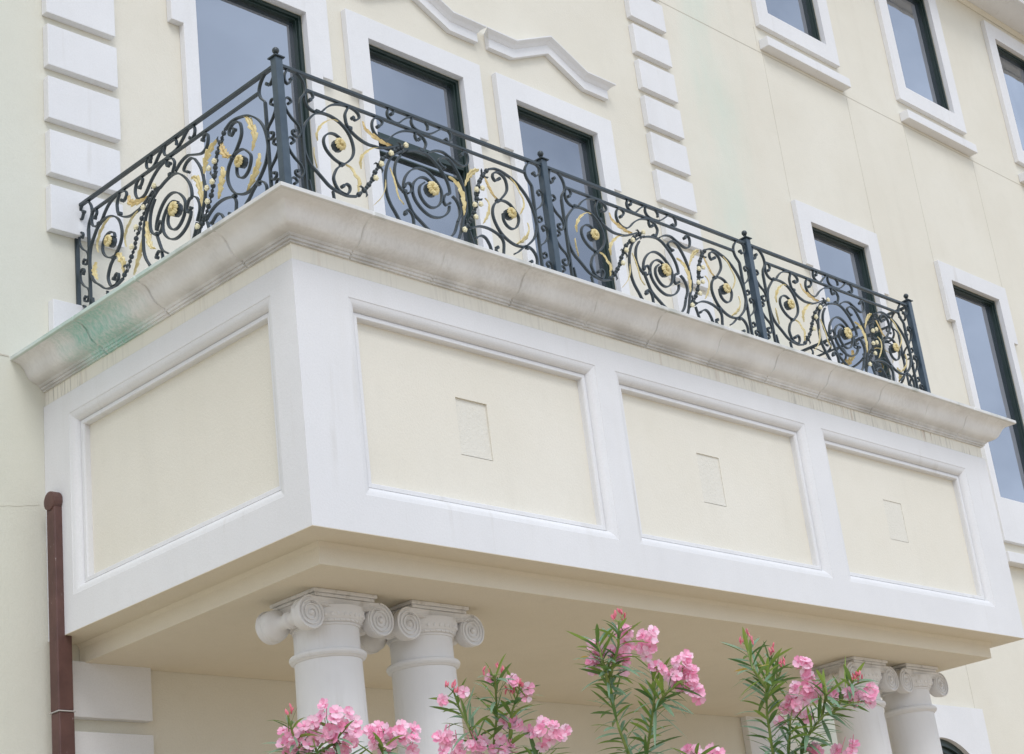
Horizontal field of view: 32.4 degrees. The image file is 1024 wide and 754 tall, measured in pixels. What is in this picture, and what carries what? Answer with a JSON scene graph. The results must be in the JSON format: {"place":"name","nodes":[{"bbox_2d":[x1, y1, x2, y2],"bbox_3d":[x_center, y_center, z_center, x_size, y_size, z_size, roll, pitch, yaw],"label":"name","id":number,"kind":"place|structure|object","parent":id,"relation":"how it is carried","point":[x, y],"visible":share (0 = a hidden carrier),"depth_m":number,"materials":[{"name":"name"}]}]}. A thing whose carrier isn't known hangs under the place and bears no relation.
{"place":"outdoors","nodes":[
{"label":"outdoors","id":0,"kind":"place"},
{"bbox_2d":[0,0,1023,753],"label":"building","id":1,"kind":"structure","parent":0,"point":[874,146],"depth_m":15.44,"materials":[{"name":"beige paint"}]},
{"bbox_2d":[44,491,75,753],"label":"downpipe","id":2,"kind":"object","parent":1,"relation":"attached to","point":[61,694],"visible":0.89,"depth_m":9.94,"materials":[{"name":"brown metal"}]},
{"bbox_2d":[166,0,332,238],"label":"window","id":3,"kind":"structure","parent":1,"relation":"in","point":[225,44],"depth_m":12.93,"materials":[{"name":"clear glass"}]},
{"bbox_2d":[341,0,493,249],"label":"window","id":4,"kind":"structure","parent":1,"relation":"in","point":[373,72],"depth_m":14.17,"materials":[{"name":"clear glass"}]},
{"bbox_2d":[10,181,1023,717],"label":"balcony","id":5,"kind":"structure","parent":1,"relation":"attached to","point":[256,407],"depth_m":10.14,"materials":[{"name":"white paint"}]},
{"bbox_2d":[74,47,930,392],"bbox_3d":[0.306,-0.371,12.681,2.132,1.233,6.636,-25,-28,39],"label":"railing","id":6,"kind":"object","parent":5,"relation":"on","point":[278,69],"visible":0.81,"depth_m":11.01,"materials":[{"name":"black metal"}]},
{"bbox_2d":[484,27,629,294],"bbox_3d":[0.488,-1.083,15.004,0.277,4.127,1.656,-25,-28,39],"label":"window","id":7,"kind":"structure","parent":1,"relation":"in","point":[524,132],"depth_m":15.36,"materials":[{"name":"clear glass"}]},
{"bbox_2d":[751,0,850,91],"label":"window","id":8,"kind":"structure","parent":1,"relation":"in","point":[794,22],"depth_m":19.35,"materials":[{"name":"clear glass"}]},
{"bbox_2d":[791,199,902,383],"bbox_3d":[3.544,-0.013,17.854,0.279,3.531,1.490,-25,-28,39],"label":"window","id":9,"kind":"structure","parent":1,"relation":"in","point":[823,251],"depth_m":18.31,"materials":[{"name":"clear glass"}]},
{"bbox_2d":[874,0,977,156],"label":"window","id":10,"kind":"structure","parent":1,"relation":"in","point":[914,69],"depth_m":21.45,"materials":[{"name":"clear glass"}]},
{"bbox_2d":[883,704,991,753],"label":"window","id":11,"kind":"structure","parent":1,"relation":"in","point":[961,730],"depth_m":16.76,"materials":[{"name":"white glass"}]},
{"bbox_2d":[934,260,1023,568],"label":"window","id":12,"kind":"structure","parent":1,"relation":"in","point":[989,383],"depth_m":19.93,"materials":[{"name":"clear glass"}]},
{"bbox_2d":[980,20,1023,183],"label":"window","id":13,"kind":"structure","parent":1,"relation":"in","point":[1007,68],"depth_m":23.19,"materials":[{"name":"clear glass"}]},
{"label":"ground","id":14,"kind":"structure","parent":0,"visible":0},
{"bbox_2d":[255,587,393,753],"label":"column","id":15,"kind":"structure","parent":14,"relation":"on","point":[325,628],"depth_m":9.20,"materials":[{"name":"stone"}]},
{"bbox_2d":[360,600,483,753],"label":"column","id":16,"kind":"structure","parent":14,"relation":"on","point":[421,639],"depth_m":9.65,"materials":[{"name":"stone"}]},
{"bbox_2d":[811,656,898,753],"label":"column","id":17,"kind":"structure","parent":14,"relation":"on","point":[870,733],"depth_m":12.57,"materials":[{"name":"stone"}]},
{"bbox_2d":[879,663,948,753],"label":"column","id":18,"kind":"structure","parent":14,"relation":"on","point":[910,709],"depth_m":13.05,"materials":[{"name":"stone"}]},
{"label":"planting bed","id":19,"kind":"structure","parent":14,"relation":"on","visible":0},
{"bbox_2d":[263,698,420,753],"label":"oleander shrub","id":20,"kind":"object","parent":19,"relation":"on","point":[383,737],"visible":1,"depth_m":5.48,"materials":[{"name":"pink plant"}]},
{"bbox_2d":[428,654,572,753],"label":"oleander shrub","id":21,"kind":"object","parent":19,"relation":"on","point":[478,742],"visible":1,"depth_m":5.80,"materials":[{"name":"pink plant"}]},
{"bbox_2d":[567,608,725,753],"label":"oleander shrub","id":22,"kind":"object","parent":19,"relation":"on","point":[677,676],"visible":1,"depth_m":5.74,"materials":[{"name":"green plant"}]},
{"bbox_2d":[719,627,880,753],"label":"oleander shrub","id":23,"kind":"object","parent":19,"relation":"on","point":[795,700],"visible":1,"depth_m":5.98,"materials":[{"name":"green plant"}]}
]}

